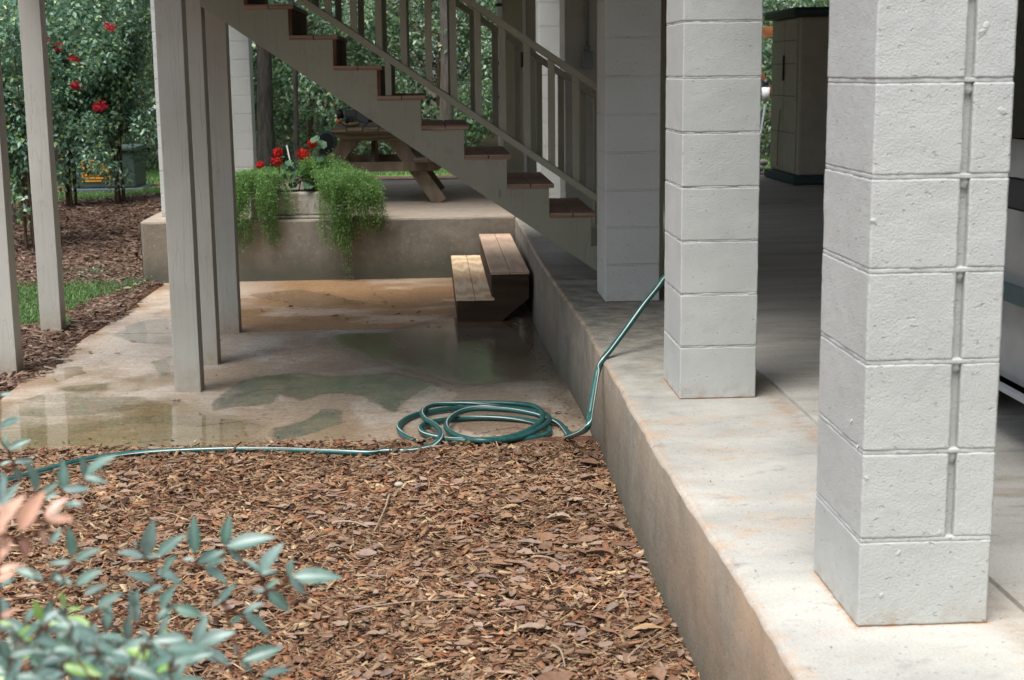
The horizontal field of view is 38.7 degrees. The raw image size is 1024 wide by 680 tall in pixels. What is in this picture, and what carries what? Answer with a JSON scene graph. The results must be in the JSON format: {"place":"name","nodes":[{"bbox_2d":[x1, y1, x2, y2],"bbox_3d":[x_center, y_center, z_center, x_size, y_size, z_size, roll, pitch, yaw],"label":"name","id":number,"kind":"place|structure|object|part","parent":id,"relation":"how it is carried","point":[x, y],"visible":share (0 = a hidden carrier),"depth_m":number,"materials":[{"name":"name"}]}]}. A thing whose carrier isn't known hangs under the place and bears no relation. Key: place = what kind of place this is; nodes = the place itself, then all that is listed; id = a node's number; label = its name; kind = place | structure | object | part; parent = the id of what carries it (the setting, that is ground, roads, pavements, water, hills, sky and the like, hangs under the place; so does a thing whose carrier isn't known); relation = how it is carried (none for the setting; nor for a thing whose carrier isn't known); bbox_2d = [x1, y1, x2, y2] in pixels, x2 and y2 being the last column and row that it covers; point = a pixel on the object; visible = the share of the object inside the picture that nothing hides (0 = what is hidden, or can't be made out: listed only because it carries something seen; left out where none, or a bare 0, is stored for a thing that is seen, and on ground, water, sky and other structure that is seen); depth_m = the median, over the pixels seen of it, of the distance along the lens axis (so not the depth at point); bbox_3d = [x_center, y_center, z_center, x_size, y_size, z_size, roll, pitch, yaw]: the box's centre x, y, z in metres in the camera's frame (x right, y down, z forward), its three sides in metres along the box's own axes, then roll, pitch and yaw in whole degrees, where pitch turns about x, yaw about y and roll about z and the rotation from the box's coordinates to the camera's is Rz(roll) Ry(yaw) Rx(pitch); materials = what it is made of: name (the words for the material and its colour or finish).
{"place":"outdoors","nodes":[
{"label":"outdoors","id":0,"kind":"place"},
{"bbox_2d":[0,278,591,450],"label":"patio","id":1,"kind":"structure","parent":0,"point":[66,402],"depth_m":8.46,"materials":[{"name":"concrete"}]},
{"bbox_2d":[154,0,204,392],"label":"wooden post","id":2,"kind":"object","parent":1,"relation":"on","point":[176,140],"visible":1,"depth_m":7.84,"materials":[{"name":"grey wood"}]},
{"bbox_2d":[185,0,220,364],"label":"wooden post","id":3,"kind":"object","parent":1,"relation":"on","point":[198,78],"visible":0.55,"depth_m":8.65,"materials":[{"name":"grey wood"}]},
{"bbox_2d":[204,9,241,332],"bbox_3d":[-1.964,-1.638,9.792,0.144,3.218,0.144,-1,10,-3],"label":"wooden post","id":4,"kind":"object","parent":1,"relation":"on","point":[222,144],"visible":0.77,"depth_m":9.82,"materials":[{"name":"grey wood"}]},
{"bbox_2d":[12,428,560,452],"bbox_3d":[-1.163,0.475,6.839,3.040,0.014,0.363,-1,10,-3],"label":"patio edge debris","id":5,"kind":"object","parent":1,"relation":"on","point":[248,440],"visible":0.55,"depth_m":6.90,"materials":[{"name":"brown wood"}]},
{"bbox_2d":[30,283,552,442],"bbox_3d":[-1.325,-0.002,9.666,2.970,0.083,6.017,-1,10,-3],"label":"patio debris","id":6,"kind":"object","parent":1,"relation":"on","point":[327,351],"visible":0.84,"depth_m":8.49,"materials":[{"name":"brown plant"}]},
{"bbox_2d":[0,273,664,482],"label":"garden hose","id":7,"kind":"object","parent":1,"relation":"on","point":[523,408],"visible":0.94,"depth_m":6.71,"materials":[{"name":"rubber"}]},
{"bbox_2d":[451,234,528,321],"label":"wooden steps","id":8,"kind":"structure","parent":1,"relation":"on","point":[491,282],"depth_m":10.54,"materials":[{"name":"brown wood"}]},
{"bbox_2d":[520,308,578,426],"bbox_3d":[0.159,0.017,9.464,0.156,0.072,5.374,-1,10,-3],"label":"slab foot debris","id":9,"kind":"object","parent":1,"relation":"on","point":[543,364],"visible":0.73,"depth_m":8.76,"materials":[{"name":"brown plant"}]},
{"bbox_2d":[318,129,336,154],"bbox_3d":[-1.894,-2.039,14.995,0.170,0.238,0.442,-1,10,-3],"label":"mailbox","id":10,"kind":"object","parent":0,"point":[328,137],"visible":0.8,"depth_m":14.79,"materials":[{"name":"green metal"}]},
{"bbox_2d":[319,133,333,152],"bbox_3d":[-1.882,-1.995,14.783,0.142,0.204,0.010,-1,10,-3],"label":"door","id":11,"kind":"structure","parent":10,"relation":"in","point":[326,137],"depth_m":14.78,"materials":[{"name":"black plastic"}]},
{"bbox_2d":[0,73,771,679],"bbox_3d":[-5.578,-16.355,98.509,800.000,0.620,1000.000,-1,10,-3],"label":"ground","id":12,"kind":"structure","parent":0,"point":[490,141],"depth_m":5.38,"materials":[{"name":"brown wood"}]},
{"bbox_2d":[0,0,21,90],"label":"shrub","id":13,"kind":"object","parent":12,"relation":"on","point":[12,57],"visible":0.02,"depth_m":24.22,"materials":[{"name":"green plant"}]},
{"bbox_2d":[0,54,22,373],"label":"wooden post","id":14,"kind":"object","parent":12,"relation":"on","point":[11,357],"visible":0.8,"depth_m":8.58,"materials":[{"name":"grey wood"}]},
{"bbox_2d":[18,0,65,332],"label":"wooden post","id":15,"kind":"object","parent":12,"relation":"on","point":[37,90],"visible":0.89,"depth_m":9.93,"materials":[{"name":"grey wood"}]},
{"bbox_2d":[0,0,117,251],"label":"flowering bush","id":16,"kind":"object","parent":12,"relation":"on","point":[18,156],"visible":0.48,"depth_m":13.83,"materials":[{"name":"green plant"}]},
{"bbox_2d":[0,0,120,140],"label":"shrub","id":17,"kind":"object","parent":12,"relation":"on","point":[109,1],"visible":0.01,"depth_m":21.20,"materials":[{"name":"green plant"}]},
{"bbox_2d":[0,0,134,206],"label":"flowering bush","id":18,"kind":"object","parent":12,"relation":"on","point":[72,100],"visible":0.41,"depth_m":16.18,"materials":[{"name":"green plant"}]},
{"bbox_2d":[0,0,134,181],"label":"flowering bush","id":19,"kind":"object","parent":12,"relation":"on","point":[104,28],"visible":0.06,"depth_m":19.42,"materials":[{"name":"green plant"}]},
{"bbox_2d":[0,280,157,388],"bbox_3d":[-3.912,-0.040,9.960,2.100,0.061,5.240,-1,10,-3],"label":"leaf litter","id":20,"kind":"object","parent":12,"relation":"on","point":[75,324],"visible":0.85,"depth_m":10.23,"materials":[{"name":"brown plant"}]},
{"bbox_2d":[0,183,161,394],"bbox_3d":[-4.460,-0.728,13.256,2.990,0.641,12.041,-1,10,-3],"label":"bark mulch","id":21,"kind":"object","parent":12,"relation":"on","point":[70,346],"visible":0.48,"depth_m":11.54,"materials":[{"name":"brown plant"}]},
{"bbox_2d":[17,278,144,325],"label":"grass","id":22,"kind":"structure","parent":12,"relation":"on","point":[28,299],"depth_m":11.80,"materials":[{"name":"green plant"}]},
{"bbox_2d":[65,263,120,278],"bbox_3d":[-3.694,-0.592,12.814,0.482,0.188,0.479,-1,10,-3],"label":"weed","id":23,"kind":"object","parent":12,"relation":"on","point":[101,269],"visible":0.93,"depth_m":12.79,"materials":[{"name":"green plant"}]},
{"bbox_2d":[47,0,158,205],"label":"flowering bush","id":24,"kind":"object","parent":12,"relation":"on","point":[125,108],"visible":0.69,"depth_m":16.13,"materials":[{"name":"green plant"}]},
{"bbox_2d":[101,1,114,142],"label":"tree trunk","id":25,"kind":"object","parent":12,"relation":"on","point":[102,12],"visible":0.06,"depth_m":20.39,"materials":[{"name":"brown plant"}]},
{"bbox_2d":[72,144,153,192],"bbox_3d":[-5.085,-2.121,18.515,0.900,0.690,0.860,-1,10,-3],"label":"utility box","id":26,"kind":"object","parent":12,"relation":"on","point":[94,184],"visible":0.38,"depth_m":18.18,"materials":[{"name":"green metal"}]},
{"bbox_2d":[96,1,154,143],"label":"shrub","id":27,"kind":"object","parent":12,"relation":"on","point":[152,78],"depth_m":23.98,"materials":[{"name":"green plant"}]},
{"bbox_2d":[100,274,164,288],"bbox_3d":[-3.186,-0.486,12.322,0.529,0.175,0.464,-10,14,-41],"label":"weed","id":28,"kind":"object","parent":12,"relation":"on","point":[132,280],"visible":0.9,"depth_m":12.31,"materials":[{"name":"green plant"}]},
{"bbox_2d":[10,0,288,169],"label":"shrub","id":29,"kind":"object","parent":12,"relation":"on","point":[153,143],"visible":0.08,"depth_m":21.10,"materials":[{"name":"green plant"}]},
{"bbox_2d":[0,392,341,679],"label":"nandina shrub","id":30,"kind":"object","parent":12,"relation":"on","point":[101,655],"visible":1,"depth_m":1.64,"materials":[{"name":"green plant"}]},
{"bbox_2d":[141,0,292,130],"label":"flowering bush","id":31,"kind":"object","parent":12,"relation":"on","point":[273,84],"visible":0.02,"depth_m":21.91,"materials":[{"name":"green plant"}]},
{"bbox_2d":[149,0,367,112],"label":"shrub","id":32,"kind":"object","parent":12,"relation":"on","point":[310,32],"visible":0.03,"depth_m":23.44,"materials":[{"name":"green plant"}]},
{"bbox_2d":[256,0,275,169],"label":"tree trunk","id":33,"kind":"object","parent":12,"relation":"on","point":[265,135],"visible":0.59,"depth_m":20.70,"materials":[{"name":"brown plant"}]},
{"bbox_2d":[290,0,299,169],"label":"tree trunk","id":34,"kind":"object","parent":12,"relation":"on","point":[295,111],"visible":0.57,"depth_m":20.21,"materials":[{"name":"brown plant"}]},
{"bbox_2d":[320,543,343,550],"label":"dry leaf","id":35,"kind":"object","parent":12,"relation":"on","point":[334,545],"visible":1,"depth_m":5.24,"materials":[{"name":"beige plant"}]},
{"bbox_2d":[252,0,424,164],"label":"shrub","id":36,"kind":"object","parent":12,"relation":"on","point":[306,94],"visible":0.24,"depth_m":21.80,"materials":[{"name":"green plant"}]},
{"bbox_2d":[0,441,685,679],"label":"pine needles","id":37,"kind":"object","parent":12,"relation":"on","point":[36,595],"visible":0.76,"depth_m":5.24,"materials":[{"name":"brown plant"}]},
{"bbox_2d":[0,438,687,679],"bbox_3d":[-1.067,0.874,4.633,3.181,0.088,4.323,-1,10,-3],"label":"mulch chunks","id":38,"kind":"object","parent":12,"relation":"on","point":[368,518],"visible":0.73,"depth_m":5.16,"materials":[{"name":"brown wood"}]},
{"bbox_2d":[0,436,698,679],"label":"mulch splinters","id":39,"kind":"object","parent":12,"relation":"on","point":[362,574],"visible":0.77,"depth_m":5.29,"materials":[{"name":"bark"},{"name":"wood chips"}]},
{"bbox_2d":[331,520,369,527],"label":"twig","id":40,"kind":"object","parent":12,"relation":"on","point":[341,521],"visible":1,"depth_m":5.52,"materials":[{"name":"beige wood"}]},
{"bbox_2d":[271,0,439,139],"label":"woodland tree","id":41,"kind":"object","parent":12,"relation":"on","point":[320,91],"depth_m":30.25,"materials":[{"name":"green plant"}]},
{"bbox_2d":[374,494,390,530],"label":"twig","id":42,"kind":"object","parent":12,"relation":"on","point":[387,500],"visible":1,"depth_m":5.67,"materials":[{"name":"beige wood"}]},
{"bbox_2d":[9,155,770,233],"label":"lawn","id":43,"kind":"structure","parent":12,"relation":"on","point":[150,177],"depth_m":19.31,"materials":[{"name":"green plant"}]},
{"bbox_2d":[284,0,496,97],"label":"shrub","id":44,"kind":"object","parent":12,"relation":"on","point":[463,50],"visible":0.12,"depth_m":24.34,"materials":[{"name":"green plant"}]},
{"bbox_2d":[394,482,403,486],"bbox_3d":[-0.470,0.601,6.065,0.040,0.024,0.032,-1,10,-3],"label":"pebble","id":45,"kind":"object","parent":12,"relation":"on","point":[397,484],"visible":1,"depth_m":6.05,"materials":[{"name":"stone"}]},
{"bbox_2d":[306,0,496,153],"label":"shrub","id":46,"kind":"object","parent":12,"relation":"on","point":[464,94],"visible":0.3,"depth_m":21.81,"materials":[{"name":"green plant"}]},
{"bbox_2d":[347,599,472,612],"bbox_3d":[-0.325,0.845,4.673,0.410,0.017,0.016,-3,11,-15],"label":"twig","id":47,"kind":"object","parent":12,"relation":"on","point":[357,609],"visible":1,"depth_m":4.67,"materials":[{"name":"brown wood"}]},
{"bbox_2d":[7,0,829,134],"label":"woodland","id":48,"kind":"object","parent":12,"relation":"on","point":[428,101],"visible":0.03,"depth_m":35.56,"materials":[{"name":"green plant"}]},
{"bbox_2d":[412,483,428,489],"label":"dry leaf","id":49,"kind":"object","parent":12,"relation":"on","point":[419,485],"visible":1,"depth_m":5.97,"materials":[{"name":"brown plant"}]},
{"bbox_2d":[439,0,453,120],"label":"tree trunk","id":50,"kind":"object","parent":12,"relation":"on","point":[446,110],"visible":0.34,"depth_m":20.94,"materials":[{"name":"grey plant"}]},
{"bbox_2d":[438,0,496,97],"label":"shrub","id":51,"kind":"object","parent":12,"relation":"on","point":[467,30],"visible":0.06,"depth_m":24.02,"materials":[{"name":"green plant"}]},
{"bbox_2d":[464,440,475,445],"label":"dry leaf","id":52,"kind":"object","parent":12,"relation":"on","point":[467,443],"visible":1,"depth_m":6.65,"materials":[{"name":"brown plant"}]},
{"bbox_2d":[469,573,497,579],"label":"dry leaf","id":53,"kind":"object","parent":12,"relation":"on","point":[487,576],"visible":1,"depth_m":4.91,"materials":[{"name":"brown plant"}]},
{"bbox_2d":[483,6,492,133],"bbox_3d":[-0.410,-9.581,31.627,6.529,10.693,6.431,-1,10,-1],"label":"woodland tree","id":54,"kind":"object","parent":12,"relation":"on","point":[485,87],"visible":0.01,"depth_m":32.04,"materials":[{"name":"green plant"}]},
{"bbox_2d":[498,504,519,508],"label":"dry leaf","id":55,"kind":"object","parent":12,"relation":"on","point":[508,505],"visible":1,"depth_m":5.71,"materials":[{"name":"beige plant"}]},
{"bbox_2d":[517,538,540,543],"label":"dry leaf","id":56,"kind":"object","parent":12,"relation":"on","point":[530,540],"visible":1,"depth_m":5.28,"materials":[{"name":"beige plant"}]},
{"bbox_2d":[511,622,553,630],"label":"dry leaf","id":57,"kind":"object","parent":12,"relation":"on","point":[534,625],"visible":1,"depth_m":4.49,"materials":[{"name":"beige plant"}]},
{"bbox_2d":[531,555,562,564],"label":"twig","id":58,"kind":"object","parent":12,"relation":"on","point":[534,556],"visible":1,"depth_m":5.09,"materials":[{"name":"beige wood"}]},
{"bbox_2d":[530,503,578,530],"bbox_3d":[0.167,0.672,5.587,0.007,0.015,0.392,5,12,29],"label":"twig","id":59,"kind":"object","parent":12,"relation":"on","point":[550,517],"visible":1,"depth_m":5.53,"materials":[{"name":"beige wood"}]},
{"bbox_2d":[545,512,570,519],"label":"dry leaf","id":60,"kind":"object","parent":12,"relation":"on","point":[560,515],"visible":0.98,"depth_m":5.57,"materials":[{"name":"beige plant"}]},
{"bbox_2d":[550,644,565,666],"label":"twig","id":61,"kind":"object","parent":12,"relation":"on","point":[557,647],"visible":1,"depth_m":4.26,"materials":[{"name":"beige wood"}]},
{"bbox_2d":[541,564,575,569],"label":"dry leaf","id":62,"kind":"object","parent":12,"relation":"on","point":[568,565],"visible":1,"depth_m":5.01,"materials":[{"name":"brown plant"}]},
{"bbox_2d":[451,448,666,679],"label":"leaf litter","id":63,"kind":"object","parent":12,"relation":"on","point":[661,672],"visible":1,"depth_m":5.06,"materials":[{"name":"bark"},{"name":"wood chips"}]},
{"bbox_2d":[564,497,582,500],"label":"dry leaf","id":64,"kind":"object","parent":12,"relation":"on","point":[576,498],"visible":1,"depth_m":5.80,"materials":[{"name":"beige plant"}]},
{"bbox_2d":[140,175,1023,679],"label":"concrete slab","id":65,"kind":"structure","parent":12,"relation":"on","point":[718,499],"depth_m":5.15,"materials":[{"name":"beige concrete"}]},
{"bbox_2d":[150,0,165,215],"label":"concrete block pillar","id":66,"kind":"structure","parent":65,"relation":"on","point":[157,109],"depth_m":12.98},
{"bbox_2d":[228,25,256,171],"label":"concrete block pillar","id":67,"kind":"structure","parent":65,"relation":"on","point":[242,95],"depth_m":16.65,"materials":[{"name":"white concrete"}]},
{"bbox_2d":[250,189,334,219],"bbox_3d":[-1.932,-1.202,12.887,0.744,0.241,0.266,-1,10,-3],"label":"trough planter","id":68,"kind":"object","parent":65,"relation":"on","point":[305,206],"visible":0.56,"depth_m":12.78,"materials":[{"name":"stone"}]},
{"bbox_2d":[235,165,295,253],"bbox_3d":[-2.247,-1.148,12.724,0.741,0.758,0.559,-1,10,-3],"label":"asparagus fern","id":69,"kind":"object","parent":68,"relation":"in","point":[263,184],"visible":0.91,"depth_m":12.59,"materials":[{"name":"green plant"}]},
{"bbox_2d":[255,135,326,190],"bbox_3d":[-1.932,-1.534,12.768,0.637,0.505,0.231,-1,10,-3],"label":"geranium","id":70,"kind":"object","parent":68,"relation":"in","point":[292,169],"visible":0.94,"depth_m":12.76,"materials":[{"name":"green plant"}]},
{"bbox_2d":[289,149,389,277],"bbox_3d":[-1.498,-1.105,12.765,0.922,1.137,0.657,-1,10,-3],"label":"asparagus fern","id":71,"kind":"object","parent":68,"relation":"in","point":[340,184],"visible":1,"depth_m":12.61,"materials":[{"name":"green plant"}]},
{"bbox_2d":[299,121,445,201],"bbox_3d":[-1.396,-1.829,14.889,1.421,0.740,1.900,-1,10,-3],"label":"picnic table","id":72,"kind":"object","parent":65,"relation":"on","point":[419,166],"visible":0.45,"depth_m":14.16,"materials":[{"name":"brown wood"}]},
{"bbox_2d":[335,105,430,126],"bbox_3d":[-1.211,-2.247,14.529,0.237,0.209,1.352,8,14,40],"label":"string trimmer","id":73,"kind":"object","parent":72,"relation":"on","point":[350,116],"visible":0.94,"depth_m":14.09,"materials":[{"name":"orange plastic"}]},
{"bbox_2d":[200,0,596,270],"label":"staircase","id":74,"kind":"structure","parent":65,"relation":"on","point":[279,31],"depth_m":8.65,"materials":[{"name":"beige paint"}]},
{"bbox_2d":[284,172,763,181],"bbox_3d":[2.479,-2.002,17.593,11.900,0.020,0.160,-1,10,-3],"label":"slab lip","id":75,"kind":"object","parent":65,"relation":"on","point":[412,178],"depth_m":17.32,"materials":[{"name":"grey concrete"}]},
{"bbox_2d":[535,0,560,197],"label":"concrete block pillar","id":76,"kind":"structure","parent":65,"relation":"on","point":[547,26],"depth_m":12.52,"materials":[{"name":"white concrete"}]},
{"bbox_2d":[559,0,597,227],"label":"concrete block pillar","id":77,"kind":"structure","parent":65,"relation":"on","point":[572,27],"depth_m":10.18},
{"bbox_2d":[582,0,592,67],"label":"electrical box","id":78,"kind":"object","parent":77,"relation":"attached to","point":[587,58],"visible":1,"depth_m":10.09,"materials":[{"name":"metal"}]},
{"bbox_2d":[500,0,666,178],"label":"storage room","id":79,"kind":"object","parent":65,"relation":"on","point":[520,15],"visible":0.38,"depth_m":16.68,"materials":[{"name":"grey paint"}]},
{"bbox_2d":[495,0,501,145],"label":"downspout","id":80,"kind":"object","parent":79,"relation":"attached to","point":[498,4],"visible":0.27,"depth_m":16.60,"materials":[{"name":"metal"}]},
{"bbox_2d":[521,0,536,171],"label":"door","id":81,"kind":"structure","parent":79,"relation":"in","point":[530,4],"depth_m":16.65,"materials":[{"name":"beige paint"}]},
{"bbox_2d":[597,0,660,301],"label":"concrete block pillar","id":82,"kind":"structure","parent":65,"relation":"on","point":[628,120],"depth_m":7.88,"materials":[{"name":"white concrete"}]},
{"bbox_2d":[659,105,663,278],"bbox_3d":[0.832,-0.858,8.609,0.121,1.047,0.025,-1,10,-3],"label":"plywood board","id":83,"kind":"object","parent":65,"relation":"on","point":[661,187],"visible":0.24,"depth_m":8.59,"materials":[{"name":"green paint"}]},
{"bbox_2d":[664,0,762,398],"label":"concrete block pillar","id":84,"kind":"structure","parent":65,"relation":"on","point":[713,98],"depth_m":5.51,"materials":[{"name":"white concrete"}]},
{"bbox_2d":[764,7,829,184],"bbox_3d":[3.676,-2.759,16.444,1.400,1.897,1.440,-1,10,-3],"label":"storage cabinet","id":85,"kind":"object","parent":65,"relation":"on","point":[800,82],"visible":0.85,"depth_m":15.89,"materials":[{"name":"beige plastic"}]},
{"bbox_3d":[3.034,-2.798,16.675,0.034,1.650,0.620,-1,10,-3],"label":"door","id":86,"kind":"part","parent":85,"relation":"part of","materials":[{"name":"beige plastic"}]},
{"bbox_3d":[3.076,-2.696,16.116,0.014,1.650,0.560,-1,10,-3],"label":"door","id":87,"kind":"part","parent":85,"relation":"part of","materials":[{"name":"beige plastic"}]},
{"bbox_2d":[814,0,1017,625],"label":"concrete block pillar","id":88,"kind":"structure","parent":65,"relation":"on","point":[919,125],"depth_m":3.21,"materials":[{"name":"white concrete"}]},
{"bbox_2d":[998,138,1023,403],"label":"parked car","id":89,"kind":"object","parent":65,"relation":"on","point":[1011,373],"visible":0.18,"depth_m":4.78,"materials":[{"name":"grey paint"}]},
{"bbox_2d":[1011,0,1023,137],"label":"carport wall","id":90,"kind":"structure","parent":65,"relation":"on","point":[1018,113],"depth_m":17.29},
{"bbox_2d":[585,547,614,553],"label":"dry leaf","id":91,"kind":"object","parent":12,"relation":"on","point":[597,550],"visible":1,"depth_m":5.13,"materials":[{"name":"brown plant"}]},
{"bbox_2d":[603,602,618,612],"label":"dry leaf","id":92,"kind":"object","parent":12,"relation":"on","point":[610,605],"visible":1,"depth_m":4.65,"materials":[{"name":"beige plant"}]},
{"bbox_2d":[625,623,665,630],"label":"dry leaf","id":93,"kind":"object","parent":12,"relation":"on","point":[645,625],"visible":1,"depth_m":4.45,"materials":[{"name":"beige plant"}]},
{"bbox_2d":[627,629,667,659],"bbox_3d":[0.401,0.899,4.334,0.009,0.016,0.273,6,12,31],"label":"twig","id":94,"kind":"object","parent":12,"relation":"on","point":[634,650],"visible":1,"depth_m":4.30,"materials":[{"name":"beige wood"}]},
{"bbox_2d":[760,159,767,171],"bbox_3d":[3.045,-2.219,18.258,0.265,0.230,0.394,7,13,37],"label":"pale stone","id":95,"kind":"object","parent":12,"relation":"on","point":[763,162],"visible":0.3,"depth_m":18.22,"materials":[{"name":"white stone"}]},
{"bbox_2d":[761,26,772,97],"bbox_3d":[3.235,-3.059,18.970,2.200,1.990,0.100,-1,10,-3],"label":"swing frame","id":96,"kind":"object","parent":12,"relation":"on","point":[767,31],"visible":0.01,"depth_m":18.77,"materials":[{"name":"orange wood"}]},
{"bbox_2d":[760,79,769,139],"bbox_3d":[3.147,-2.720,18.598,0.110,1.179,0.822,4,11,22],"label":"white bucket","id":97,"kind":"object","parent":96,"relation":"hanging from","point":[765,92],"visible":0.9,"depth_m":18.80,"materials":[{"name":"plastic"}]},
{"bbox_2d":[762,1,786,53],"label":"shrub","id":98,"kind":"object","parent":12,"relation":"on","point":[763,20],"visible":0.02,"depth_m":24.64,"materials":[{"name":"green plant"}]},
{"bbox_2d":[760,0,828,156],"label":"shrub","id":99,"kind":"object","parent":12,"relation":"on","point":[769,49],"visible":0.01,"depth_m":20.95,"materials":[{"name":"green plant"}]},
{"bbox_2d":[761,0,828,103],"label":"shrub","id":100,"kind":"object","parent":12,"relation":"on","point":[768,24],"visible":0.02,"depth_m":24.97,"materials":[{"name":"green plant"}]},
{"bbox_2d":[761,0,829,98],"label":"shrub","id":101,"kind":"object","parent":12,"relation":"on","point":[815,1],"depth_m":21.95,"materials":[{"name":"green plant"}]},
{"bbox_2d":[2,0,799,78],"label":"sky","id":102,"kind":"structure","parent":0,"point":[346,0],"materials":[{"name":"white"}]}
]}

